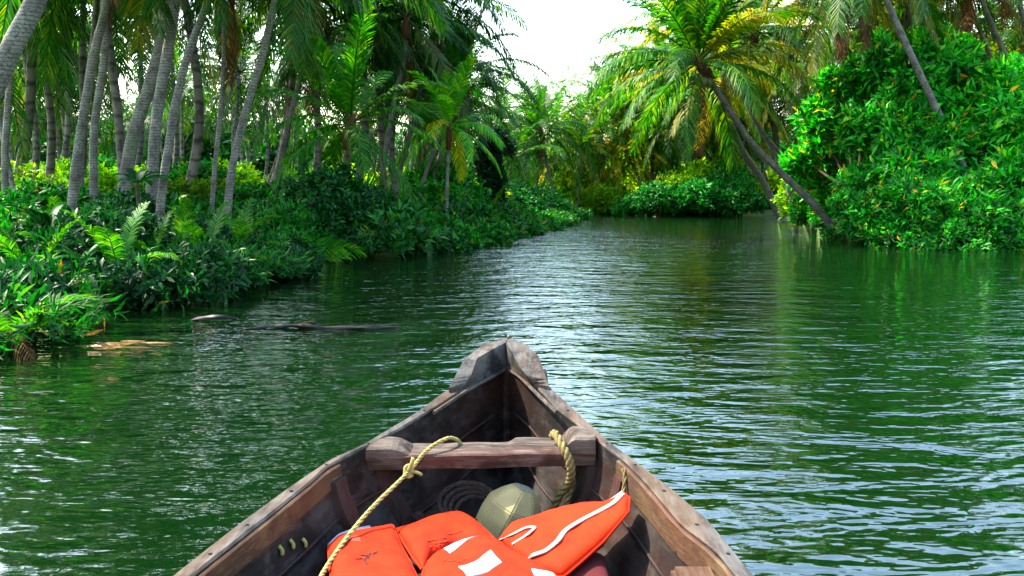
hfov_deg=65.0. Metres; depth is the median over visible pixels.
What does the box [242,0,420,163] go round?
coconut palm
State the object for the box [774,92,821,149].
coconut palm
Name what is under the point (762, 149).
coconut palm
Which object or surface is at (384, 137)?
coconut palm
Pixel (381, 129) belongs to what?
coconut palm
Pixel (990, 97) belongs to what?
broadleaf tree
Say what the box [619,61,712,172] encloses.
coconut palm
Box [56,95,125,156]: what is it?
coconut palm
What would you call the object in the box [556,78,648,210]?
coconut palm
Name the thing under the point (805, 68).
coconut palm
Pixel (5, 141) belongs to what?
coconut palm
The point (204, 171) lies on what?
bush
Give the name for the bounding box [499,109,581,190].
coconut palm
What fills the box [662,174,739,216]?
bush
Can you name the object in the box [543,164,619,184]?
bush
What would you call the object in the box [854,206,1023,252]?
shrub
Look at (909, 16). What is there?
coconut palm
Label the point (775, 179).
bush
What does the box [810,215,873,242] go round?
shrub
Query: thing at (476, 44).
coconut palm
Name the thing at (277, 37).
coconut palm
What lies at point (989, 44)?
coconut palm
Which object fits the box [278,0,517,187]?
coconut palm
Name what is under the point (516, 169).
coconut palm
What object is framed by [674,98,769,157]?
coconut palm
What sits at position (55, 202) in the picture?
palm
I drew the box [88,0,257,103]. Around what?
coconut palm
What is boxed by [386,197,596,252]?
undergrowth
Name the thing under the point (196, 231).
fern
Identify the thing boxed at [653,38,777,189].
coconut palm
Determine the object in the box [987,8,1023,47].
coconut palm
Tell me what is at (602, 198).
bush
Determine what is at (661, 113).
coconut palm
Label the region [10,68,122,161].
coconut palm
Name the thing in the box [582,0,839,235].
coconut palm
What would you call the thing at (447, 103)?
coconut palm
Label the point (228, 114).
coconut palm
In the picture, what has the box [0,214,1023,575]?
water
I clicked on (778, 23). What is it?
coconut palm
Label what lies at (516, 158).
coconut palm
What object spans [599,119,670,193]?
coconut palm
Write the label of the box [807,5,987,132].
coconut palm
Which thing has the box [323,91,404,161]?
coconut palm
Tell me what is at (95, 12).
coconut palm
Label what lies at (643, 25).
coconut palm
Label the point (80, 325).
ground cover
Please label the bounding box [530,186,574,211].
bush
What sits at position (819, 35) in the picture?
coconut palm
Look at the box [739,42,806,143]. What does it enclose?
coconut palm
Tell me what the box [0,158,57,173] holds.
bush
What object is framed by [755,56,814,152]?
coconut palm
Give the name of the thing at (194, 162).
coconut palm
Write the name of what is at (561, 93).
coconut palm
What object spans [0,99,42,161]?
coconut palm
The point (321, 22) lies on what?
coconut palm
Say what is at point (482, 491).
rope
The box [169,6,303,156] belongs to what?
coconut palm
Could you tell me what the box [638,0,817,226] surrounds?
coconut palm
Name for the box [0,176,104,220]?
bush
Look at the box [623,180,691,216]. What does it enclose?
bush
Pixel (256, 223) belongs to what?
palm
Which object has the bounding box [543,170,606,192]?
bush
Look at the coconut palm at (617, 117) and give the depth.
61.62 m
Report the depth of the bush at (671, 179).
54.54 m
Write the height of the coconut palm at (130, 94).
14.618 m
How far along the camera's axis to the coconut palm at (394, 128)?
33.87 m
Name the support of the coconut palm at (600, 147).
on the ground at (768, 212)
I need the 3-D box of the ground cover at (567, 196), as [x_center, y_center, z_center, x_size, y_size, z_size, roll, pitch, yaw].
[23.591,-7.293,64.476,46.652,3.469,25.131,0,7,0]
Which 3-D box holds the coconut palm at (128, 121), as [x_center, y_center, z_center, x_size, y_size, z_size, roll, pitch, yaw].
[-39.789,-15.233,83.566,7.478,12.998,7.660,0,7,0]
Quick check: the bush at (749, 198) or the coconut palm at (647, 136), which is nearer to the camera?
the bush at (749, 198)
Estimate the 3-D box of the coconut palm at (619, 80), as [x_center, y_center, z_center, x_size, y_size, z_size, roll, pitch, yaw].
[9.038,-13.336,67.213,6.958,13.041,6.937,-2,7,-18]
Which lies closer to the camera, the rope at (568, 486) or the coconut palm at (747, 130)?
the rope at (568, 486)
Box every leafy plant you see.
[9,204,66,227]
[50,240,107,275]
[75,275,130,315]
[112,167,174,204]
[112,213,154,233]
[167,236,218,247]
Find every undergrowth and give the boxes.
[0,195,472,340]
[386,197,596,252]
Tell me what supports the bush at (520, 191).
on the ground at (768, 212)
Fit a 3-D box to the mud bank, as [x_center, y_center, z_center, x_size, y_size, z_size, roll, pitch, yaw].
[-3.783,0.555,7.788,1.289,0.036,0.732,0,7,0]
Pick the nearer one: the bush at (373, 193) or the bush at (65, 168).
the bush at (373, 193)
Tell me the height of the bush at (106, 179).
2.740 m
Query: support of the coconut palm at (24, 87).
on the ground at (768, 212)
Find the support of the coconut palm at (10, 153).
on the ground at (768, 212)
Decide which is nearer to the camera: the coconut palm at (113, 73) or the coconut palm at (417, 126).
the coconut palm at (113, 73)
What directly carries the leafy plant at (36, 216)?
on the undergrowth at (226, 277)
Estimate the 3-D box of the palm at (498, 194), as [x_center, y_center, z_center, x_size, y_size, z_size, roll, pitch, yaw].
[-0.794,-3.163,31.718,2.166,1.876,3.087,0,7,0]
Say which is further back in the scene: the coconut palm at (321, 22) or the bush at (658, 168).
the bush at (658, 168)
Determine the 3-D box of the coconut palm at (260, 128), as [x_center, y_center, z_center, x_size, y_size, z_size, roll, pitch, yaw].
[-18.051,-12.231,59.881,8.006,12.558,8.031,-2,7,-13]
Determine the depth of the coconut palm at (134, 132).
16.20 m
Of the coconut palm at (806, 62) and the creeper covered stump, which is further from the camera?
the coconut palm at (806, 62)
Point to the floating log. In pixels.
(304, 325)
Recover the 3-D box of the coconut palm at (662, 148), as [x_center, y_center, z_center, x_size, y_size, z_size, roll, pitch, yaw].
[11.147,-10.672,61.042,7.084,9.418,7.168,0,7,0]
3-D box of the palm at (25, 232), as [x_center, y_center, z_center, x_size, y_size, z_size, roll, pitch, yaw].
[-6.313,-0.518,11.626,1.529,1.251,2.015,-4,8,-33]
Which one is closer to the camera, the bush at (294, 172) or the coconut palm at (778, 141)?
the bush at (294, 172)
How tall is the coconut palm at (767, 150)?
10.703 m
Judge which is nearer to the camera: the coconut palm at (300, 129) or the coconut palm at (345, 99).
the coconut palm at (345, 99)
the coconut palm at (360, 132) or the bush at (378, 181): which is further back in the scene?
the coconut palm at (360, 132)
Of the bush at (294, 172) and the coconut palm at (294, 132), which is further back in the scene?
the coconut palm at (294, 132)
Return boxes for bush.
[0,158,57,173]
[0,162,69,192]
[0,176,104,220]
[39,155,71,183]
[55,159,144,190]
[62,150,116,178]
[82,186,176,224]
[100,183,139,194]
[140,163,146,173]
[142,174,226,201]
[159,157,246,188]
[167,194,218,217]
[203,174,286,218]
[207,157,266,190]
[224,159,264,182]
[231,193,328,247]
[244,156,370,237]
[261,164,333,183]
[323,178,411,238]
[363,173,406,189]
[376,185,411,210]
[388,155,493,201]
[399,175,471,206]
[407,155,478,189]
[474,178,511,201]
[507,180,557,210]
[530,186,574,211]
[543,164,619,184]
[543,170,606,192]
[563,179,630,214]
[609,149,656,193]
[610,191,655,215]
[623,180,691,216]
[652,145,711,181]
[652,165,709,194]
[654,144,705,180]
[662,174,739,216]
[673,156,733,181]
[693,158,757,211]
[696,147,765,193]
[705,169,770,217]
[766,164,777,192]
[769,173,779,191]
[770,180,825,219]
[785,191,815,227]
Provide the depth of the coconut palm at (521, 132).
60.75 m
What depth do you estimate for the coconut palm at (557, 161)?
60.59 m
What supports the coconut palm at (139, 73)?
on the ground at (768, 212)
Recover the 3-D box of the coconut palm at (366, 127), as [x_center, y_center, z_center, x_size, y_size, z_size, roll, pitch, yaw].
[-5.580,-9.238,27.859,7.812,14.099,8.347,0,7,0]
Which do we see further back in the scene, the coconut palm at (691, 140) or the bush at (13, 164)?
the coconut palm at (691, 140)
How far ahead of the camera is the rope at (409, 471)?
2.92 m
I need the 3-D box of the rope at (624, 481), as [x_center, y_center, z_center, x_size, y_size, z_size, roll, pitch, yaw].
[0.399,0.686,2.857,0.020,0.080,0.054,1,7,8]
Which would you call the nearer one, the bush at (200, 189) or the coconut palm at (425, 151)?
the bush at (200, 189)
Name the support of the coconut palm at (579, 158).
on the ground at (768, 212)
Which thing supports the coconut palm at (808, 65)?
on the ground at (768, 212)
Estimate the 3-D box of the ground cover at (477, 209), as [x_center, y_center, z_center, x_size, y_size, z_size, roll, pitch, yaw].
[-12.246,-3.402,33.327,21.395,2.365,36.053,-6,9,-42]
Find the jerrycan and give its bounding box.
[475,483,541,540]
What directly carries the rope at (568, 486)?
attached to the wooden boat
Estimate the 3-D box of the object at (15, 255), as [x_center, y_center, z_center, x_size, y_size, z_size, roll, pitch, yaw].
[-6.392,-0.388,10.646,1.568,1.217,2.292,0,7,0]
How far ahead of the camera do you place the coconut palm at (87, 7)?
47.45 m
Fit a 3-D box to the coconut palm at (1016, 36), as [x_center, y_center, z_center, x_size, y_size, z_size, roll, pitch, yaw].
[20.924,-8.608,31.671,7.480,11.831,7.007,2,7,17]
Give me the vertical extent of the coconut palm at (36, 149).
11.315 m
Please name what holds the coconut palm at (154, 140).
on the ground at (768, 212)
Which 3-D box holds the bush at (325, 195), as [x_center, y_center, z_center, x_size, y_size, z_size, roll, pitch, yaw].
[-4.812,-1.859,18.916,2.563,2.480,2.935,-5,9,-39]
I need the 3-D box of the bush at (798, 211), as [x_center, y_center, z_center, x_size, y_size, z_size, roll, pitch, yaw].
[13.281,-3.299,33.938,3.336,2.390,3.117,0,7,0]
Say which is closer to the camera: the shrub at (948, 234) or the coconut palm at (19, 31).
the coconut palm at (19, 31)
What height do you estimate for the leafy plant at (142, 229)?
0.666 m
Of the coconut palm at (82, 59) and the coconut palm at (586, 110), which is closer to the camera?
the coconut palm at (82, 59)
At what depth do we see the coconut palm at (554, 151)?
64.53 m
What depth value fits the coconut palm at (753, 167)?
47.41 m
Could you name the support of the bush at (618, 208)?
on the ground at (768, 212)
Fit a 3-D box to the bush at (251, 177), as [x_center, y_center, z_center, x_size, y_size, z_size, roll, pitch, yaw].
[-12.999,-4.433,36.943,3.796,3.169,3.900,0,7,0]
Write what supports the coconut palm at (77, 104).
on the ground at (768, 212)
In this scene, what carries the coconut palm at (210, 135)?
on the ground at (768, 212)
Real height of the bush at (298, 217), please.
1.935 m
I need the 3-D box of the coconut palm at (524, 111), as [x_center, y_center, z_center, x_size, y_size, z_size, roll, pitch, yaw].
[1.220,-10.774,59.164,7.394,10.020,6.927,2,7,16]
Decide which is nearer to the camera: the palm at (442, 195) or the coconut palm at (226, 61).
the coconut palm at (226, 61)
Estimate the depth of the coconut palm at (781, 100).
56.30 m
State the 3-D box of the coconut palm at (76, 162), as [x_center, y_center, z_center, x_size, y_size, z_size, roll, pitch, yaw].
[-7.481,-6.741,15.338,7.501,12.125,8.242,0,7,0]
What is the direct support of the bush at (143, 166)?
on the ground at (768, 212)
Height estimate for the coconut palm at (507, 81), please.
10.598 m
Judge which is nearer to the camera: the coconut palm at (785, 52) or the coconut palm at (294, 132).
the coconut palm at (785, 52)
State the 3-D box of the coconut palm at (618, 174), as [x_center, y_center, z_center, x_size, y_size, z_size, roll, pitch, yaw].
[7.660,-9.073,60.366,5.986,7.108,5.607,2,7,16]
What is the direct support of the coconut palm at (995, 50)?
on the ground at (768, 212)
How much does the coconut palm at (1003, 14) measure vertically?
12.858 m
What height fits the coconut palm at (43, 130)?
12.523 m
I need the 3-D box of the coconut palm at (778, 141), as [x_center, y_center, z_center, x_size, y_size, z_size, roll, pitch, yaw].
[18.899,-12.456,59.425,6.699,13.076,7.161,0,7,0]
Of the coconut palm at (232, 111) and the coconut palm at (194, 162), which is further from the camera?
the coconut palm at (232, 111)
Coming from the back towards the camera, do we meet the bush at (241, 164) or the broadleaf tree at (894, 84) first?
the bush at (241, 164)
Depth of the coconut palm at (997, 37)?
27.16 m
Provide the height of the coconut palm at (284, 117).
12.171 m
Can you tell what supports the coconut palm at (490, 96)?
on the ground at (768, 212)
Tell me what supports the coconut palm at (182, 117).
on the ground at (768, 212)
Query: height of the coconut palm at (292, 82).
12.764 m
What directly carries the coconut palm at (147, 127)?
on the ground at (768, 212)
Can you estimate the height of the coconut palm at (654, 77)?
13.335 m
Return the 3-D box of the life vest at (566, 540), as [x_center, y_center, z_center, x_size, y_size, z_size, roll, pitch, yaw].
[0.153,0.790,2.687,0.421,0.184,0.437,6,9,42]
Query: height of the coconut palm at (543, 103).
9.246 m
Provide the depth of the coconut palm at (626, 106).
61.72 m
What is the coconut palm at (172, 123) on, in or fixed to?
on the ground at (768, 212)
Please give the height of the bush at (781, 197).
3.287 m
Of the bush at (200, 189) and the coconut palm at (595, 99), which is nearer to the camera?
the bush at (200, 189)
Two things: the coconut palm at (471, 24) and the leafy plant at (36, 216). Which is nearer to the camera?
the leafy plant at (36, 216)
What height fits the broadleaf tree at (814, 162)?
6.206 m
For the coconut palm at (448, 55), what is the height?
6.940 m
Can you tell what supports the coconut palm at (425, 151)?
on the ground at (768, 212)
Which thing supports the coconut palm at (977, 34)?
on the ground at (768, 212)
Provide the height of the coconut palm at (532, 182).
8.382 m
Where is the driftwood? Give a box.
[191,315,237,320]
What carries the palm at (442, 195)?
on the ground at (768, 212)
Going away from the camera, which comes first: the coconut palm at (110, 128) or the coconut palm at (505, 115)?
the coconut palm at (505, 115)
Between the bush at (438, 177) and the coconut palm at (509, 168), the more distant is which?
the coconut palm at (509, 168)
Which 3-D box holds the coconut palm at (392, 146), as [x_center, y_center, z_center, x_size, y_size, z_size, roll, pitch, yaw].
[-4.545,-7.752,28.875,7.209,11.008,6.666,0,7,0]
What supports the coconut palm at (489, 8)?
on the ground at (768, 212)
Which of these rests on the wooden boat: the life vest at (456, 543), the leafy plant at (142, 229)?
the life vest at (456, 543)
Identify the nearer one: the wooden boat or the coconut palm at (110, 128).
the wooden boat
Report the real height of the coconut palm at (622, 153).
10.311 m
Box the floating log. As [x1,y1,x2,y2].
[243,321,398,329]
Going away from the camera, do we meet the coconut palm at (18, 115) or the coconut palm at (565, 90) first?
the coconut palm at (18, 115)
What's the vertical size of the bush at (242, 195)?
1.912 m
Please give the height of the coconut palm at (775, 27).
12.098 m
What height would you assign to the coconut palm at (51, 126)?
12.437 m
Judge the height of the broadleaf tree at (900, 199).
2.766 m
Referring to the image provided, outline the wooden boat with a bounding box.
[174,335,752,575]
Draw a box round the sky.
[41,0,1023,145]
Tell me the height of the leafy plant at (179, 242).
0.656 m
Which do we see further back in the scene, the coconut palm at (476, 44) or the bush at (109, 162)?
the coconut palm at (476, 44)
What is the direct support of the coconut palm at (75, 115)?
on the ground at (768, 212)
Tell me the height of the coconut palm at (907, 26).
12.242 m
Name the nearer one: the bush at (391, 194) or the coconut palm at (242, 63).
the bush at (391, 194)
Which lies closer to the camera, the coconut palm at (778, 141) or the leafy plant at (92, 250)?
the leafy plant at (92, 250)
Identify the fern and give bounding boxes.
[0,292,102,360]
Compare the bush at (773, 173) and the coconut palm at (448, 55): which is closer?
the coconut palm at (448, 55)
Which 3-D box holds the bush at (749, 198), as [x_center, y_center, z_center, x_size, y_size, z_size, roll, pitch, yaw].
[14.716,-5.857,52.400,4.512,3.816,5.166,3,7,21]
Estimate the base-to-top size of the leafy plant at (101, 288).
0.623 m
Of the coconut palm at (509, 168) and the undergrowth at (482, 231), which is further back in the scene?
the coconut palm at (509, 168)
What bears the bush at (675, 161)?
on the ground at (768, 212)
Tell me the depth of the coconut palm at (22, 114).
22.70 m
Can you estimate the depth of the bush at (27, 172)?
19.85 m
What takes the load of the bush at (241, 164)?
on the ground at (768, 212)
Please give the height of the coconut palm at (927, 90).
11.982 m
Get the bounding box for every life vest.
[327,511,556,575]
[498,491,630,575]
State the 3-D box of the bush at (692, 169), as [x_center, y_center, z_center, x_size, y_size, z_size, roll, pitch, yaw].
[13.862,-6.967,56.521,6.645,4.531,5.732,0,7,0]
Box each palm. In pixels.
[0,0,92,137]
[0,0,100,177]
[0,0,117,190]
[0,0,119,168]
[0,0,160,176]
[0,0,179,176]
[0,0,377,101]
[0,14,25,129]
[0,60,92,160]
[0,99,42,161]
[0,105,21,162]
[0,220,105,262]
[1,0,162,194]
[1,4,137,160]
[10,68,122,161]
[11,209,82,259]
[15,0,132,181]
[17,2,146,166]
[17,47,112,161]
[20,3,145,119]
[20,10,137,133]
[22,40,109,146]
[31,0,232,189]
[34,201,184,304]
[40,0,197,177]
[46,196,65,215]
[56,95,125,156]
[67,0,267,211]
[72,107,146,162]
[79,2,213,169]
[87,0,316,206]
[87,9,247,168]
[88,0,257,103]
[89,0,165,199]
[101,88,149,148]
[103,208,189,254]
[112,0,228,181]
[116,0,252,202]
[119,0,370,212]
[119,80,194,156]
[123,53,194,160]
[139,0,450,224]
[145,98,214,158]
[149,46,226,161]
[155,0,265,219]
[163,97,231,156]
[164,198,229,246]
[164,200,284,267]
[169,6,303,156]
[176,32,284,151]
[177,0,421,171]
[178,0,449,180]
[180,0,391,184]
[181,23,285,166]
[197,206,280,237]
[202,36,270,162]
[205,0,380,183]
[213,46,321,180]
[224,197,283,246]
[235,2,345,166]
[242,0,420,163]
[248,0,453,215]
[254,74,309,171]
[261,52,336,162]
[273,0,415,179]
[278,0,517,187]
[323,0,478,196]
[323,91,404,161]
[327,0,460,191]
[333,57,377,172]
[337,4,515,187]
[338,51,405,136]
[350,0,545,184]
[360,178,431,204]
[367,11,484,166]
[367,17,471,172]
[369,23,429,173]
[371,31,509,198]
[372,23,475,169]
[374,50,505,216]
[394,0,550,178]
[396,71,546,173]
[396,78,482,163]
[399,37,505,150]
[401,33,515,166]
[407,61,524,165]
[412,181,468,207]
[469,96,528,179]
[471,102,564,189]
[473,56,546,169]
[479,184,517,211]
[493,78,575,179]
[495,74,601,192]
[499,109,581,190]
[502,98,550,180]
[506,65,588,172]
[512,109,561,186]
[519,73,552,173]
[542,64,626,175]
[543,109,613,187]
[544,112,575,174]
[548,84,620,176]
[549,97,621,207]
[556,48,653,184]
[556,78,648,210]
[556,116,630,184]
[558,72,625,139]
[567,43,649,185]
[572,49,651,136]
[576,126,650,190]
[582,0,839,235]
[585,14,660,194]
[585,75,662,189]
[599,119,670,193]
[602,1,679,170]
[604,72,674,162]
[608,26,738,164]
[616,82,686,172]
[618,99,693,183]
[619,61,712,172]
[625,1,694,168]
[628,41,717,159]
[636,61,763,163]
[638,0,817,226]
[646,19,794,217]
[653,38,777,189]
[654,116,738,164]
[656,0,837,227]
[669,6,773,169]
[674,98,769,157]
[704,120,780,175]
[708,1,758,159]
[709,63,752,157]
[712,120,783,186]
[713,71,793,176]
[720,0,939,80]
[731,23,807,178]
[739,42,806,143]
[745,40,779,176]
[749,0,847,144]
[753,1,839,129]
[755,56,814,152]
[758,0,883,124]
[758,46,802,184]
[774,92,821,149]
[781,5,852,103]
[785,0,969,173]
[787,0,1023,119]
[792,19,856,103]
[799,0,999,56]
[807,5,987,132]
[825,5,1016,62]
[850,0,1021,120]
[872,0,1023,61]
[883,0,1023,55]
[893,0,1023,31]
[927,0,1022,120]
[973,0,1023,59]
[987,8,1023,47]
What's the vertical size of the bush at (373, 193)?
2.139 m
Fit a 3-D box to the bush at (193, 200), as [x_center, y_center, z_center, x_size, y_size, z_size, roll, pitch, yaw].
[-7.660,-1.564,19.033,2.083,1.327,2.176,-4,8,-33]
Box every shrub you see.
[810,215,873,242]
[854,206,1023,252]
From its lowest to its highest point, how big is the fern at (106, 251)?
1.366 m
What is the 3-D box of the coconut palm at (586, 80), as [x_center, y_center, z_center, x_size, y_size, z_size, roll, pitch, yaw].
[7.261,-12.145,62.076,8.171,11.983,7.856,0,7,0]
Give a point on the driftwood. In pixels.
(210, 317)
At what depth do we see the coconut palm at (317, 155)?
25.32 m
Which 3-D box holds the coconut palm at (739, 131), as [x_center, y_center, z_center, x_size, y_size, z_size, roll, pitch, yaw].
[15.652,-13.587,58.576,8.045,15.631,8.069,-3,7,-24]
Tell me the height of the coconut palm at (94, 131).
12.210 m
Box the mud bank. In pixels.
[76,340,170,349]
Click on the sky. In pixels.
(559, 28)
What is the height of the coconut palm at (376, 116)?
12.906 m
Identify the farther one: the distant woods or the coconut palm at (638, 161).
the distant woods
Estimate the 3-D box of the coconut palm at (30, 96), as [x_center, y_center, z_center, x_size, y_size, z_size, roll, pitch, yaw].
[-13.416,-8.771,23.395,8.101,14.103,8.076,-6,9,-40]
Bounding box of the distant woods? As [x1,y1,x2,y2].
[0,71,1016,187]
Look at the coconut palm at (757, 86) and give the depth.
55.10 m
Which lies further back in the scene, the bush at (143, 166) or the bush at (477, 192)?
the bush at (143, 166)
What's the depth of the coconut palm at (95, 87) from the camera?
47.73 m
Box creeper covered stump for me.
[472,127,518,202]
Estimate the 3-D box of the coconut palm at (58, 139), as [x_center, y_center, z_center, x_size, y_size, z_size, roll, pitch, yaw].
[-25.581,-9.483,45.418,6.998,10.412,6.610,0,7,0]
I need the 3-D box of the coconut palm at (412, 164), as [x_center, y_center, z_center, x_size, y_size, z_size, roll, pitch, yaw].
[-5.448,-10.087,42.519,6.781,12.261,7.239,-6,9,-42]
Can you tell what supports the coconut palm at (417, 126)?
on the ground at (768, 212)
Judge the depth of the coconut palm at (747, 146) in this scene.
58.68 m
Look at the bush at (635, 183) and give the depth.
68.01 m
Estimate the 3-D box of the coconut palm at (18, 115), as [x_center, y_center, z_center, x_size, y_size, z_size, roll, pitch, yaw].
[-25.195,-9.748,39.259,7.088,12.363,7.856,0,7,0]
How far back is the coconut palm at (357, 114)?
72.63 m
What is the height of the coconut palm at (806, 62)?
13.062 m
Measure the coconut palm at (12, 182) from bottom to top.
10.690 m
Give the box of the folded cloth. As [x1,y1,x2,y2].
[568,552,609,575]
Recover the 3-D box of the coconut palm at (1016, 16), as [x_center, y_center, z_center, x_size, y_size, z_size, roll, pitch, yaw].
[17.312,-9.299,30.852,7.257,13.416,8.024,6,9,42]
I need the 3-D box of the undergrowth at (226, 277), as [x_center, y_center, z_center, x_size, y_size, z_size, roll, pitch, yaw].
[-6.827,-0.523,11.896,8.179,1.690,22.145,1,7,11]
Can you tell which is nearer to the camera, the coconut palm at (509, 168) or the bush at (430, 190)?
the bush at (430, 190)
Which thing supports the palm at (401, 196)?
on the ground at (768, 212)
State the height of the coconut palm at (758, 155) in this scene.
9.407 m
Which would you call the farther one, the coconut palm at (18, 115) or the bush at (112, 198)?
the coconut palm at (18, 115)
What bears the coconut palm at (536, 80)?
on the ground at (768, 212)
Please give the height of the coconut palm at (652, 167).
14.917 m
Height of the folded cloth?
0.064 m
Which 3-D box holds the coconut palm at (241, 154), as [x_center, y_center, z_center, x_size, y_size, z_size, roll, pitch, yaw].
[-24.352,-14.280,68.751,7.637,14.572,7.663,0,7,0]
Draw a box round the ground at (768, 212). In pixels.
[4,209,1014,341]
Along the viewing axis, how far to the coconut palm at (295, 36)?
15.17 m
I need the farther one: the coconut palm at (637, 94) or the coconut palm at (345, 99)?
the coconut palm at (637, 94)
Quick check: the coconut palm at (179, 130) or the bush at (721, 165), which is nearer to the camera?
the bush at (721, 165)
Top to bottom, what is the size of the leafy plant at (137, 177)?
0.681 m
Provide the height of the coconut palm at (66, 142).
14.183 m
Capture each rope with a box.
[319,436,462,575]
[437,480,492,520]
[549,429,575,509]
[621,468,626,492]
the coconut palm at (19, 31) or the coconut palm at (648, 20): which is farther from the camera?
the coconut palm at (648, 20)
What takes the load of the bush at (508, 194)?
on the ground at (768, 212)
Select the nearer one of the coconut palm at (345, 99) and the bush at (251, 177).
the coconut palm at (345, 99)
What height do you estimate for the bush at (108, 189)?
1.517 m
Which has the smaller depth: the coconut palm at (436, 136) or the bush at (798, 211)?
the bush at (798, 211)
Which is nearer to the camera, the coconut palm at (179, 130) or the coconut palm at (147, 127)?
the coconut palm at (147, 127)
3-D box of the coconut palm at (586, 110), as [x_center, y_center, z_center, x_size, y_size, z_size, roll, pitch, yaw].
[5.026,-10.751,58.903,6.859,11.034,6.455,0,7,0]
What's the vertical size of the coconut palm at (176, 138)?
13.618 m
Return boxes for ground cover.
[0,188,474,359]
[10,174,548,257]
[538,185,779,209]
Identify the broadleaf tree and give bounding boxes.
[777,56,906,227]
[818,163,1023,241]
[828,17,986,197]
[921,50,1023,218]

